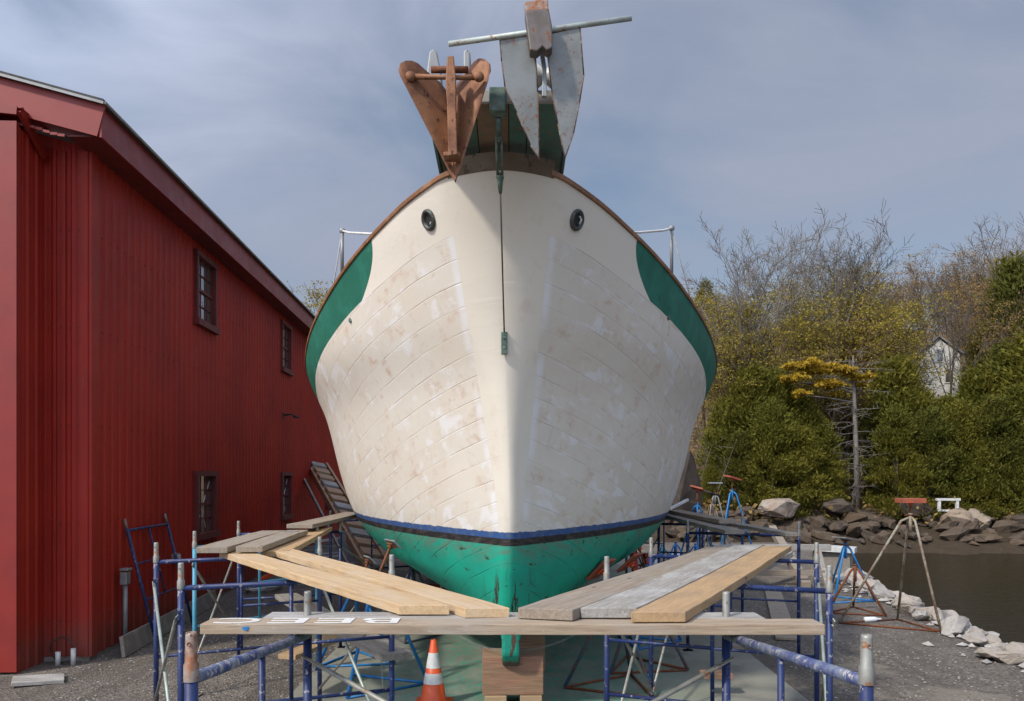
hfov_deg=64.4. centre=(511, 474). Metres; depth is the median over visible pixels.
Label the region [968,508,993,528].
boulder
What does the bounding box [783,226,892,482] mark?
bare tree
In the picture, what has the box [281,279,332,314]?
budding tree
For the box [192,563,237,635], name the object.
cross brace
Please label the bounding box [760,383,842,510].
cedar tree
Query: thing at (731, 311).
budding tree
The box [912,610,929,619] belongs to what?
bank stone
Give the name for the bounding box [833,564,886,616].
jack stand
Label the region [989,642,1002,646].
bank stone
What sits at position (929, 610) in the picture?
bank stone
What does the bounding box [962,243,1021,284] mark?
budding tree
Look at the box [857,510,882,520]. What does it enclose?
boulder
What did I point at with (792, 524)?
boulder
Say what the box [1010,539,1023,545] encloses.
boulder
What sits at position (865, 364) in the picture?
budding tree
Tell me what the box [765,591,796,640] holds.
timber
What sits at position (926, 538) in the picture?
boulder
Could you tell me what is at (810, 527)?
boulder
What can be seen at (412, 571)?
jack stand
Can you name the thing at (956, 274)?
budding tree
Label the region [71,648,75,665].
pipe stub
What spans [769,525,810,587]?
timber
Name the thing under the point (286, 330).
window
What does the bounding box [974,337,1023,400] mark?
cedar tree
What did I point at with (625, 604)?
plank
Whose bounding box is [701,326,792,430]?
budding tree
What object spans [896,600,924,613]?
bank stone
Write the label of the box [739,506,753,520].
boulder
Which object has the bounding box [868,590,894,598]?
bank stone
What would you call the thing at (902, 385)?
cedar tree
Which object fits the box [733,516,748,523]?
boulder
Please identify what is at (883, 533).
boulder
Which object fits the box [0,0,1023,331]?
sky
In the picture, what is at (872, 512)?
boulder
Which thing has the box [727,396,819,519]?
cedar tree
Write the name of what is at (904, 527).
boulder
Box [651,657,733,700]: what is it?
cross brace
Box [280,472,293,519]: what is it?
window
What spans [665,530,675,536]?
boulder
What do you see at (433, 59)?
anchor roller
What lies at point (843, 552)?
jack stand
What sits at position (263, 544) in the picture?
plank
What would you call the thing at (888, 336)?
budding tree
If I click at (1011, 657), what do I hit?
bank stone
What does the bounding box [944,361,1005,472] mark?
cedar tree
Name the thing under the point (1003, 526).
boulder
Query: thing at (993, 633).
bank stone
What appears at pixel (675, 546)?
jack stand
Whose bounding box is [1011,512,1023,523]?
boulder
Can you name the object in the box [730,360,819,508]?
cedar tree
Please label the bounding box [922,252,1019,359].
budding tree
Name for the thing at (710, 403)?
budding tree
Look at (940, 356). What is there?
window
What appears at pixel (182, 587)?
scaffold frame
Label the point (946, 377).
window
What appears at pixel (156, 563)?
scaffold frame
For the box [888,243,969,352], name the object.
budding tree
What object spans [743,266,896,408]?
budding tree
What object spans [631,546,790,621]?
plank
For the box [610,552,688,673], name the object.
jack stand
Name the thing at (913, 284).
budding tree
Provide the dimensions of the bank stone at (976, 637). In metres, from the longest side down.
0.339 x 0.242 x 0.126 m
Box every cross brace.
[152,581,169,700]
[153,614,177,700]
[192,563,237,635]
[198,561,232,655]
[301,655,386,700]
[317,610,385,690]
[323,590,370,700]
[339,545,378,570]
[620,635,638,700]
[621,635,651,691]
[639,535,659,568]
[651,546,689,694]
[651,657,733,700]
[817,582,825,700]
[820,618,835,700]
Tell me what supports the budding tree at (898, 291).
on the ground
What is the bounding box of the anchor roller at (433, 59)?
[427,49,470,84]
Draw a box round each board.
[11,673,63,686]
[119,590,216,657]
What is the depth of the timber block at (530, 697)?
7.75 m
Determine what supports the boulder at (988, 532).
on the ground
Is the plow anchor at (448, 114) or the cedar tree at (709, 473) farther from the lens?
the cedar tree at (709, 473)
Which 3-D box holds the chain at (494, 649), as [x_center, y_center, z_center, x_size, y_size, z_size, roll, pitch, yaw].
[-0.410,1.645,8.175,0.025,0.136,1.064,0,0,-36]
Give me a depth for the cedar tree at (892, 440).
38.96 m
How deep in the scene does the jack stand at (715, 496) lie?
22.05 m
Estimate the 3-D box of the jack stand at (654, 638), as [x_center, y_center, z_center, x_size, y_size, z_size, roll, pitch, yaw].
[1.734,1.574,11.095,0.901,1.414,0.786,0,0,-40]
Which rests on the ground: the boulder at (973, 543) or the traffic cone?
the boulder at (973, 543)
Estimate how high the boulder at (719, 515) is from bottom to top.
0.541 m
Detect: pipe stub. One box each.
[55,651,60,665]
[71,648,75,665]
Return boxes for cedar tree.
[694,277,721,390]
[694,358,792,501]
[695,399,745,508]
[700,463,722,508]
[714,429,759,510]
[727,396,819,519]
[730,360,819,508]
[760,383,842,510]
[765,423,844,521]
[804,412,857,506]
[817,467,847,501]
[818,355,849,454]
[834,370,876,461]
[843,351,954,509]
[859,400,939,522]
[881,384,951,502]
[884,404,978,518]
[889,450,937,524]
[930,396,1005,515]
[932,391,969,458]
[933,392,1023,515]
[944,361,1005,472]
[954,444,1015,518]
[960,340,982,379]
[964,249,1023,367]
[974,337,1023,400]
[980,379,1023,507]
[989,445,1023,518]
[990,328,1023,501]
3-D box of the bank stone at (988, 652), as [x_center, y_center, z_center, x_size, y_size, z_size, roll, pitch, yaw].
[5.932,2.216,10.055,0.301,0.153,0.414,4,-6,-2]
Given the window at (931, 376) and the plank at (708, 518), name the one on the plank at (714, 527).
the plank at (708, 518)
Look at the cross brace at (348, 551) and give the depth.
11.33 m
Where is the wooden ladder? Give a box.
[304,461,394,571]
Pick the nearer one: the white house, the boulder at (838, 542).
the boulder at (838, 542)
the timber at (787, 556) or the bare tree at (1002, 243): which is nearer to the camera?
the timber at (787, 556)
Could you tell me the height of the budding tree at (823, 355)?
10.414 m
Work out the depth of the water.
25.51 m
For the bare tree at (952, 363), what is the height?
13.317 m
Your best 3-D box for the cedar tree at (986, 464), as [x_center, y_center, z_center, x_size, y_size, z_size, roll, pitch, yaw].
[22.573,0.525,38.970,2.969,4.183,2.775,0,0,-13]
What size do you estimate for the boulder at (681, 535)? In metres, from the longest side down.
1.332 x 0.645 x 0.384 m
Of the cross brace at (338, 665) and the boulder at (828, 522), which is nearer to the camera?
the cross brace at (338, 665)
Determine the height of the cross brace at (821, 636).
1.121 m
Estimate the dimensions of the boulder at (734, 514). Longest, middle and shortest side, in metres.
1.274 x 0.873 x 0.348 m
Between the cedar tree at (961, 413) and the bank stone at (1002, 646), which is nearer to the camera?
the bank stone at (1002, 646)
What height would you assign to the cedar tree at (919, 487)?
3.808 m
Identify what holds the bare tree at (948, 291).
on the ground
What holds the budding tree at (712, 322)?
on the ground
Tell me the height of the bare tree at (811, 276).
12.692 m
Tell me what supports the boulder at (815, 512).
on the ground
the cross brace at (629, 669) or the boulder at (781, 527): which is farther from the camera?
the boulder at (781, 527)
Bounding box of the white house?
[913,335,964,397]
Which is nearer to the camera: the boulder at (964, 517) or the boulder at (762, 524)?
the boulder at (762, 524)
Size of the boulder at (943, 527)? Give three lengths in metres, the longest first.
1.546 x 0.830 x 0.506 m
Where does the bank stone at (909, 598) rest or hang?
on the ground
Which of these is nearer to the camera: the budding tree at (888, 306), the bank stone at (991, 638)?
the bank stone at (991, 638)
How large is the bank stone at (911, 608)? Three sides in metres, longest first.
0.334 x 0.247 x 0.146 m
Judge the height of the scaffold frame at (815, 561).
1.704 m
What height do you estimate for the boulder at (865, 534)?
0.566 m
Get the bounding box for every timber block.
[482,648,542,694]
[485,695,506,700]
[519,695,541,700]
[520,635,544,671]
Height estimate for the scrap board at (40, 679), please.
0.064 m
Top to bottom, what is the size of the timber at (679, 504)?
0.212 m
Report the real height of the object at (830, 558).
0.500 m
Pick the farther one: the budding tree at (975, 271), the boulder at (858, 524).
the budding tree at (975, 271)
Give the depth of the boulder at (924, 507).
37.92 m
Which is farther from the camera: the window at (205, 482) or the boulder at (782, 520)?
the boulder at (782, 520)
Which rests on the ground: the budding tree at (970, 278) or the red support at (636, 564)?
the budding tree at (970, 278)
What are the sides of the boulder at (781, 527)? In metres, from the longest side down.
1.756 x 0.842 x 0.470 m
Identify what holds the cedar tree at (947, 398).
on the ground
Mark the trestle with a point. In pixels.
(822, 547)
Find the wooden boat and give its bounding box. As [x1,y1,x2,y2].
[305,87,716,665]
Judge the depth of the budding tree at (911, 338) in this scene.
44.18 m
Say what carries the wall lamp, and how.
attached to the metal shed
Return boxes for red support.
[630,551,638,571]
[642,553,648,564]
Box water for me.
[853,553,1023,642]
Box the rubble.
[840,581,1023,672]
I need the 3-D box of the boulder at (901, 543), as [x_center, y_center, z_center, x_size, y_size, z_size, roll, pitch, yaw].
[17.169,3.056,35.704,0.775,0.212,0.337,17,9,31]
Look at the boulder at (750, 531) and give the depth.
34.80 m
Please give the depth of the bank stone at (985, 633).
11.30 m
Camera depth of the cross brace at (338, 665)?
7.00 m
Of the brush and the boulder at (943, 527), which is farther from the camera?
the brush
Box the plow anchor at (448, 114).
[399,56,490,181]
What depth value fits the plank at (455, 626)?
3.87 m
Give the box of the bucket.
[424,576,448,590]
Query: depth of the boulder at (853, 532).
36.45 m
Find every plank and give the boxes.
[196,530,284,552]
[200,618,824,634]
[219,550,448,614]
[236,530,307,551]
[261,527,331,556]
[263,612,764,618]
[275,593,411,661]
[276,549,509,617]
[278,634,340,659]
[287,512,356,527]
[518,547,727,620]
[581,545,763,617]
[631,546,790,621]
[665,513,744,533]
[668,510,736,523]
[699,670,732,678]
[707,521,799,536]
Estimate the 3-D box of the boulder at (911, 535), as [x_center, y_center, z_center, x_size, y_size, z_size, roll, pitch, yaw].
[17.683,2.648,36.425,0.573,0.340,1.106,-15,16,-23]
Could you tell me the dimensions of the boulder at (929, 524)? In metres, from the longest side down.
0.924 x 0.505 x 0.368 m
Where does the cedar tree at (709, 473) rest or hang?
on the ground
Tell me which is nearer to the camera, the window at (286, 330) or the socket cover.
the socket cover
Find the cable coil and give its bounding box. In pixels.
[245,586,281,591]
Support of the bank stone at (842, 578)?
on the ground
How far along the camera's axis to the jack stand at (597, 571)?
8.65 m
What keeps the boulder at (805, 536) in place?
on the ground
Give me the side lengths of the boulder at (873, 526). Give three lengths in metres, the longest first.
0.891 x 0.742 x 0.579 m
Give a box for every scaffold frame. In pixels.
[123,513,191,635]
[153,537,321,700]
[177,554,394,700]
[183,591,311,700]
[192,525,318,696]
[232,521,344,656]
[329,511,410,610]
[603,556,833,700]
[625,509,707,611]
[648,537,819,700]
[657,514,743,611]
[683,520,800,653]
[721,591,874,700]
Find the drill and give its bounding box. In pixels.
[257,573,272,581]
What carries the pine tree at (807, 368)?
on the ground
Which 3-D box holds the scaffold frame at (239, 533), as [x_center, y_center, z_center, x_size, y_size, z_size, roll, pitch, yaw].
[-2.861,1.442,10.498,1.447,1.704,0.168,0,0,-21]
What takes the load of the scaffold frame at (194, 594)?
on the ground
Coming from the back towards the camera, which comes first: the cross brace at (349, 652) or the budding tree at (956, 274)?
the budding tree at (956, 274)
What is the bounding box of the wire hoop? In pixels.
[49,636,74,662]
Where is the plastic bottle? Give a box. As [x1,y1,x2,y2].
[863,617,881,621]
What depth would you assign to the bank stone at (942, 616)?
12.49 m
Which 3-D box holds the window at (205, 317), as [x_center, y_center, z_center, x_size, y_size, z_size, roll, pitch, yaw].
[-5.395,-3.188,14.326,0.145,1.275,1.160,0,0,-3]
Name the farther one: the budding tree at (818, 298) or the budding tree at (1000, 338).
the budding tree at (818, 298)
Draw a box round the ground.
[0,322,1023,700]
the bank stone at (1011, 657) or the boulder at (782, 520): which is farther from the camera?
the boulder at (782, 520)
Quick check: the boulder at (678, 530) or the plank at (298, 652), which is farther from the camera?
the boulder at (678, 530)
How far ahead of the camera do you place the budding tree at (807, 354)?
43.12 m
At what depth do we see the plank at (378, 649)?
6.24 m
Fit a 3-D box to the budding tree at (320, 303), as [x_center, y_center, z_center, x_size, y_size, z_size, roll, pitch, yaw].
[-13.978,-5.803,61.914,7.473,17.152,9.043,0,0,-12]
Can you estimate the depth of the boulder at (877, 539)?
35.77 m
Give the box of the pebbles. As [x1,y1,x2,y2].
[51,564,1023,700]
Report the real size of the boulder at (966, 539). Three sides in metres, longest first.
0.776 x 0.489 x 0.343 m
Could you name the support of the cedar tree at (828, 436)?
on the ground
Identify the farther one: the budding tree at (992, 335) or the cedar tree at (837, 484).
the budding tree at (992, 335)
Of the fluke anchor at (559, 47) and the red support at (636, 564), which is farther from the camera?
the red support at (636, 564)
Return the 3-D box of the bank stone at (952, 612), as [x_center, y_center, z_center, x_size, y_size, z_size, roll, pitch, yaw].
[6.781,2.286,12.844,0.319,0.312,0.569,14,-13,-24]
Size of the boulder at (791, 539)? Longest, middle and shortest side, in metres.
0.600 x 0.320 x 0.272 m
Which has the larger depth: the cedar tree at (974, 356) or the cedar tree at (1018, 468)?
the cedar tree at (974, 356)
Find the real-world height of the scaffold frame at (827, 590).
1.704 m
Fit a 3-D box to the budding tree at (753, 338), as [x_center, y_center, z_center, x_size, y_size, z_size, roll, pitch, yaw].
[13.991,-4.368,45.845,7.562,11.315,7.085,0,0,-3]
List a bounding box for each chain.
[458,635,501,650]
[521,635,573,651]
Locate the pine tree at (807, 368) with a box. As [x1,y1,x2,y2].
[775,348,897,509]
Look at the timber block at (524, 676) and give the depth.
7.78 m
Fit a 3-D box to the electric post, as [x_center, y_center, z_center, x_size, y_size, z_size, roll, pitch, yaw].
[-5.098,1.770,10.729,0.110,1.060,0.150,0,0,-3]
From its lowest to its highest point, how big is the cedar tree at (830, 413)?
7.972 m
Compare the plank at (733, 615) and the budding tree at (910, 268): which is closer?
the plank at (733, 615)
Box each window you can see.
[193,248,219,334]
[193,471,219,540]
[280,319,293,375]
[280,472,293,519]
[923,370,933,383]
[933,348,943,362]
[944,369,954,382]
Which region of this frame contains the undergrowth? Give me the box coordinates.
[689,374,1016,524]
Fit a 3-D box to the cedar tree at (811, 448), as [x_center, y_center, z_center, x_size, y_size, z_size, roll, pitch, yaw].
[13.704,-0.008,38.940,3.806,4.967,3.856,0,0,-37]
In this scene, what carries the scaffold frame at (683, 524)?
on the concrete slab
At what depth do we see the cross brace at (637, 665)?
6.85 m
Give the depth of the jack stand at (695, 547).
18.23 m
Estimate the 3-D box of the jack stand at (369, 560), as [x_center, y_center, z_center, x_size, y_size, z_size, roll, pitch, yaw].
[-1.915,1.646,10.027,0.935,1.271,0.815,0,0,-10]
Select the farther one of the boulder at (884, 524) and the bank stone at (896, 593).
the boulder at (884, 524)
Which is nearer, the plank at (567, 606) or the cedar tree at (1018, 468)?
the plank at (567, 606)
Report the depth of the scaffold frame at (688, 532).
10.17 m
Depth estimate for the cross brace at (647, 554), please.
12.96 m
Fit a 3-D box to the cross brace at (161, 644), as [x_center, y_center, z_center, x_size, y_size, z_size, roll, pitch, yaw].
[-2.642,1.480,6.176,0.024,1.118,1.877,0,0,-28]
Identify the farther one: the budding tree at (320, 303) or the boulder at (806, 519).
the budding tree at (320, 303)
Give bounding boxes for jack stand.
[322,555,395,667]
[345,539,424,698]
[395,566,439,643]
[563,558,654,696]
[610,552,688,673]
[617,539,681,649]
[653,545,668,562]
[667,542,683,559]
[680,485,711,554]
[689,543,698,551]
[701,490,726,548]
[704,482,729,545]
[720,475,751,544]
[832,536,875,603]
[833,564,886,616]
[838,498,940,631]
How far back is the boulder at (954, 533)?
35.99 m
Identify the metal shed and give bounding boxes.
[0,71,347,673]
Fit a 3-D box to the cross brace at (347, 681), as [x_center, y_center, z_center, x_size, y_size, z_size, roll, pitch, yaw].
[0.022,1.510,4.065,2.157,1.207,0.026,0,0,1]
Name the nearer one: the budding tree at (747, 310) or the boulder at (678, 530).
the boulder at (678, 530)
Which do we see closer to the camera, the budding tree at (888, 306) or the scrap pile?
the scrap pile
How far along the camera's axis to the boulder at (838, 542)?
35.47 m
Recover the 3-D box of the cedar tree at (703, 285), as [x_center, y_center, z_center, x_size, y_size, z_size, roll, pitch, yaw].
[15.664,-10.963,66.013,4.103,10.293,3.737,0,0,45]
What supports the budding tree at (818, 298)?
on the ground
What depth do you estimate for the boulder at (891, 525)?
37.53 m
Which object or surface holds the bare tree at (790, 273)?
on the ground
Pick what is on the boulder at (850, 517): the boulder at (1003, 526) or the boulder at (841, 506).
the boulder at (841, 506)
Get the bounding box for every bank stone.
[834,575,849,583]
[850,579,861,586]
[861,579,875,586]
[868,582,887,590]
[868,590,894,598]
[892,591,903,595]
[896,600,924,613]
[901,595,921,601]
[908,606,921,613]
[912,606,938,616]
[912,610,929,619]
[929,610,957,619]
[931,612,950,620]
[940,615,969,635]
[961,632,987,644]
[968,629,987,635]
[974,647,1001,658]
[985,634,1001,644]
[988,631,999,636]
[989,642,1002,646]
[993,650,1023,664]
[996,643,1008,650]
[1003,642,1023,650]
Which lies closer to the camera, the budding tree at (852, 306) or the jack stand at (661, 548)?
the jack stand at (661, 548)
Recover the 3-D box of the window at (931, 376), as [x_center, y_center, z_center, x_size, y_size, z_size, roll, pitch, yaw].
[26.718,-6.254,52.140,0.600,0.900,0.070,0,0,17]
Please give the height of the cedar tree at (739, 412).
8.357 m
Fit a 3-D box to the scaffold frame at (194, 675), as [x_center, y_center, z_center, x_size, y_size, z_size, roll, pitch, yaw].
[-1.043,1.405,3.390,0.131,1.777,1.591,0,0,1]
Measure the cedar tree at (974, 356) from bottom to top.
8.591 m
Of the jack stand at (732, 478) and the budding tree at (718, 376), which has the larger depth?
the budding tree at (718, 376)
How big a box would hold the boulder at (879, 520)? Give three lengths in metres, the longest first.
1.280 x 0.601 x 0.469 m
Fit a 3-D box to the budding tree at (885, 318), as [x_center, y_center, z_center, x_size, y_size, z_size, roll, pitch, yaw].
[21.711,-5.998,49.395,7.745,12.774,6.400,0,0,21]
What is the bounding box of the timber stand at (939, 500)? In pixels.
[935,498,960,515]
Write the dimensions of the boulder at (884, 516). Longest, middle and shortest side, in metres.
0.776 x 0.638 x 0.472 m
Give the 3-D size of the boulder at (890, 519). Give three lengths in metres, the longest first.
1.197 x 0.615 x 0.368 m
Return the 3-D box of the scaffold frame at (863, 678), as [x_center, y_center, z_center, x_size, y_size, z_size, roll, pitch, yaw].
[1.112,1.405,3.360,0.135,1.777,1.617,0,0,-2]
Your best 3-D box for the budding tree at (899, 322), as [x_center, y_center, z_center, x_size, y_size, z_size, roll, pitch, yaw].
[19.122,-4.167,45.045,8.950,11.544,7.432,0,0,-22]
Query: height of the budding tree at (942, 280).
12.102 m
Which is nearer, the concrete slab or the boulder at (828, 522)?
the concrete slab
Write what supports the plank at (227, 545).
on the plank at (391, 600)
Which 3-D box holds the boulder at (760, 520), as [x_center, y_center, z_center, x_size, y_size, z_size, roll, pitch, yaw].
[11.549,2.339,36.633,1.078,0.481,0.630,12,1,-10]
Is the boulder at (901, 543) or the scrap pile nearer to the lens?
the scrap pile
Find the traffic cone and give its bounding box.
[416,639,452,700]
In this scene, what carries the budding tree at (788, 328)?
on the ground
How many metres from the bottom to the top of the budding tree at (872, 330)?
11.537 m
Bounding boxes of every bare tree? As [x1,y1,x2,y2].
[679,204,878,367]
[696,229,827,369]
[749,243,889,311]
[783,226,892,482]
[803,198,980,355]
[914,266,1007,395]
[927,256,988,360]
[933,212,1023,293]
[975,212,1023,282]
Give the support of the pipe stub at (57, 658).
on the ground
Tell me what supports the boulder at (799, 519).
on the ground
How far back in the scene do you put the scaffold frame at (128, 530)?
11.26 m
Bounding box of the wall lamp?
[283,412,299,417]
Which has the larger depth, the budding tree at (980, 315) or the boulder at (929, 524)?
the budding tree at (980, 315)
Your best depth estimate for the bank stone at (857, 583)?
16.38 m
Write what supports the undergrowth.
on the ground
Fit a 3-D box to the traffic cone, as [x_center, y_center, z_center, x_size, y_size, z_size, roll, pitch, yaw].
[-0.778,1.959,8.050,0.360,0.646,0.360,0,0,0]
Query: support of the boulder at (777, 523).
on the ground
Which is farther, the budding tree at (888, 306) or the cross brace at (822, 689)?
the budding tree at (888, 306)
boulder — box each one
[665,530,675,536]
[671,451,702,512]
[674,526,694,537]
[678,530,695,539]
[700,511,721,516]
[723,512,739,516]
[723,538,734,541]
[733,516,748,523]
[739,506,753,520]
[744,529,753,537]
[748,521,768,532]
[757,519,778,527]
[758,498,799,517]
[762,516,780,525]
[774,518,789,523]
[778,520,792,529]
[782,521,802,529]
[785,526,810,543]
[785,537,794,542]
[791,516,804,523]
[802,516,814,523]
[806,525,825,531]
[808,507,841,519]
[809,516,824,526]
[810,530,840,540]
[816,515,831,528]
[822,498,857,514]
[828,520,848,531]
[834,539,842,545]
[839,512,868,523]
[843,522,868,530]
[846,526,860,536]
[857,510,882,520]
[860,509,884,515]
[860,520,880,532]
[860,529,875,539]
[870,534,888,543]
[873,518,882,527]
[876,530,891,543]
[880,514,897,523]
[881,521,887,526]
[883,516,895,523]
[887,522,896,528]
[893,540,910,547]
[895,503,933,516]
[896,525,914,533]
[899,528,916,538]
[912,520,927,525]
[921,513,937,523]
[921,536,932,541]
[927,521,940,527]
[931,521,959,532]
[939,508,973,526]
[939,526,966,540]
[959,536,974,542]
[965,534,1002,541]
[967,520,980,530]
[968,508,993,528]
[968,541,979,545]
[974,535,985,541]
[982,530,997,534]
[992,520,1020,532]
[1001,514,1014,520]
[1009,531,1023,539]
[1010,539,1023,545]
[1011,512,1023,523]
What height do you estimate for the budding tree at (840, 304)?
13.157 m
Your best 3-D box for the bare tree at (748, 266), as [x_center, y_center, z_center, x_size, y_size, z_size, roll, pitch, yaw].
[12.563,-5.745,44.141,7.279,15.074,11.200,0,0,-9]
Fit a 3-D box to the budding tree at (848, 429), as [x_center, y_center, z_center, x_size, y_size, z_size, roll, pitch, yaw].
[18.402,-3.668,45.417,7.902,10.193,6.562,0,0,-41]
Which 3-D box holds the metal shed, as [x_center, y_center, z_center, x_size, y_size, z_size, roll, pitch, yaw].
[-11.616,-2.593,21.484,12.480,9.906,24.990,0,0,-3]
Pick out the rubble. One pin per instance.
(887, 600)
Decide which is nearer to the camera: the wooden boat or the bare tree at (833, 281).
the wooden boat
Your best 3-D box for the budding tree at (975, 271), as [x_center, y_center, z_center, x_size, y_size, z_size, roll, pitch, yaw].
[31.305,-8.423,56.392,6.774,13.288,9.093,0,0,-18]
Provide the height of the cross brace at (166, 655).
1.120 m
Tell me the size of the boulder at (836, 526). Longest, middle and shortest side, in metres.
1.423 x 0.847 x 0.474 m
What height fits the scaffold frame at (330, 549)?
1.704 m
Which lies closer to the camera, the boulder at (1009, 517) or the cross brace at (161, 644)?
the cross brace at (161, 644)
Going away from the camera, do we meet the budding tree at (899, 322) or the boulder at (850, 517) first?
the boulder at (850, 517)
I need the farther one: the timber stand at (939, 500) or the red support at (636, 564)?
the timber stand at (939, 500)
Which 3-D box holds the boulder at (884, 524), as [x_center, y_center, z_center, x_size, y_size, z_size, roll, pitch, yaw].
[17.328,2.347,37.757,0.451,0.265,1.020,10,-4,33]
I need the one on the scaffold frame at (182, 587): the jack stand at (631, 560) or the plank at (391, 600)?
the plank at (391, 600)
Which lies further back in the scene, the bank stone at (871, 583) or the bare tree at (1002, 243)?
the bare tree at (1002, 243)
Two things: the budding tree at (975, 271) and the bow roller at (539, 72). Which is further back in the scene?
the budding tree at (975, 271)
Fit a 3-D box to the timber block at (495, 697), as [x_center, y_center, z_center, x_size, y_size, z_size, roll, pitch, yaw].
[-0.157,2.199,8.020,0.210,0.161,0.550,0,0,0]
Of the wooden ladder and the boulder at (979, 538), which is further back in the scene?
the boulder at (979, 538)
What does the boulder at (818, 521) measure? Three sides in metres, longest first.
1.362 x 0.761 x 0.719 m
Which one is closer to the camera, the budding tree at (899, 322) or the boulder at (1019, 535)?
the boulder at (1019, 535)
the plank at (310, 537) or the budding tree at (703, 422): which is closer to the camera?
the plank at (310, 537)
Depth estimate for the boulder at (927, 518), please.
37.91 m
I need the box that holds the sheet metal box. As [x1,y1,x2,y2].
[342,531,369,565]
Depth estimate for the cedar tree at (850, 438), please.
50.08 m
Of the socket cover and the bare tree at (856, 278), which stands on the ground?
the bare tree at (856, 278)
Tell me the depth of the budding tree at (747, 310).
42.78 m
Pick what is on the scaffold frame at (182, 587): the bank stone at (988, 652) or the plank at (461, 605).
the plank at (461, 605)
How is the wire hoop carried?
on the ground
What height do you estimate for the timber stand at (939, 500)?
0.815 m
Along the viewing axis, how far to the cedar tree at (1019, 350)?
41.94 m
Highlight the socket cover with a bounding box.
[171,553,180,558]
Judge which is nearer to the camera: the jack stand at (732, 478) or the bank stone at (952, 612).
the bank stone at (952, 612)
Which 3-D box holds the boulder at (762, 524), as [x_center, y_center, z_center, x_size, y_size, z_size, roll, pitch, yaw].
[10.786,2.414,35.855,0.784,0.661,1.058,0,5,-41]
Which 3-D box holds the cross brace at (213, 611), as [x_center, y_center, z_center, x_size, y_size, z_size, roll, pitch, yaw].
[-3.375,1.480,9.277,0.024,1.123,1.888,0,0,-5]
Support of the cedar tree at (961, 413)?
on the ground
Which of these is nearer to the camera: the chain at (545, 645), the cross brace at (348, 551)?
the chain at (545, 645)
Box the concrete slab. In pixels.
[287,556,807,700]
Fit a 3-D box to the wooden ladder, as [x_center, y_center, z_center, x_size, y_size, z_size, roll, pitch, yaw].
[-4.492,0.912,20.919,0.956,2.631,7.808,0,0,-23]
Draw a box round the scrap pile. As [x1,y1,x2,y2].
[279,537,357,564]
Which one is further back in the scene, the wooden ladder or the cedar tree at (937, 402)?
the cedar tree at (937, 402)
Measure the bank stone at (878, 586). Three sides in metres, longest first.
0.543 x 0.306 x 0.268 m
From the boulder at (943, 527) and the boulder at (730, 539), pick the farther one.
the boulder at (943, 527)
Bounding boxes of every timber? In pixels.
[670,499,688,509]
[755,551,792,576]
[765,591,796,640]
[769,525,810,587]
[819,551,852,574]
[823,545,856,553]
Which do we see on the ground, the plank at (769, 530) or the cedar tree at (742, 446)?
the cedar tree at (742, 446)
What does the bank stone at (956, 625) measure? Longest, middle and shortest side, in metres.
0.626 x 0.340 x 0.302 m
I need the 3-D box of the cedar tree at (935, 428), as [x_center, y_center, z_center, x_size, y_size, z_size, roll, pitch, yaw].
[20.285,-0.398,39.605,4.340,6.049,3.953,0,0,-8]
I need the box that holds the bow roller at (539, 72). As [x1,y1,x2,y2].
[537,64,550,88]
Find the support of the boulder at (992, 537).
on the ground
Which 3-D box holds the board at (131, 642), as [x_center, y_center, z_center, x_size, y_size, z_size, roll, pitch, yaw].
[-5.052,2.165,12.236,0.075,0.263,4.152,0,0,-5]
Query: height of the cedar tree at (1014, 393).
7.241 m
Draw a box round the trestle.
[712,544,830,587]
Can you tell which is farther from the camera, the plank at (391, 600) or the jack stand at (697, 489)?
the jack stand at (697, 489)
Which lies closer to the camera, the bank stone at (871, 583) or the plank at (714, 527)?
the plank at (714, 527)
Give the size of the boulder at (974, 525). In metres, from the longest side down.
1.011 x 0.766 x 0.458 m
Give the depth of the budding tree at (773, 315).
59.34 m
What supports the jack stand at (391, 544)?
on the concrete slab
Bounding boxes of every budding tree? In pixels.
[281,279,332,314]
[305,285,330,311]
[688,287,802,394]
[689,287,761,451]
[692,292,835,434]
[694,339,747,468]
[697,314,786,420]
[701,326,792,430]
[704,291,851,406]
[707,285,735,371]
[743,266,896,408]
[743,284,805,371]
[744,314,849,399]
[746,313,853,414]
[755,281,841,383]
[763,258,894,435]
[768,278,865,353]
[771,289,916,430]
[776,297,939,493]
[782,323,910,494]
[795,281,968,470]
[812,288,930,425]
[819,318,922,488]
[822,271,938,457]
[824,300,958,397]
[835,258,936,354]
[857,261,931,350]
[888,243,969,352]
[901,250,987,355]
[918,252,994,364]
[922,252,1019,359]
[927,238,1014,364]
[934,272,993,376]
[943,311,1023,386]
[946,248,1020,327]
[956,277,1023,366]
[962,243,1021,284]
[963,296,1023,362]
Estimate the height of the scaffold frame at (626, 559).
1.704 m
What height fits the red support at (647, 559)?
1.004 m
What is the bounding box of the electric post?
[119,568,131,634]
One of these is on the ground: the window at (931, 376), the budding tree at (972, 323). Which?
the budding tree at (972, 323)
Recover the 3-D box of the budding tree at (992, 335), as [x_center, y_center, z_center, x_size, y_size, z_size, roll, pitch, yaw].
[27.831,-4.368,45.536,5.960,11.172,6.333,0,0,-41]
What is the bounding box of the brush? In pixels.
[692,333,998,519]
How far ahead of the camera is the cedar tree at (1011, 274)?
46.52 m
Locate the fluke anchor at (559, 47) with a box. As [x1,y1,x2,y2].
[448,0,631,159]
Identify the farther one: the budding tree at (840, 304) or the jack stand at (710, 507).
the budding tree at (840, 304)

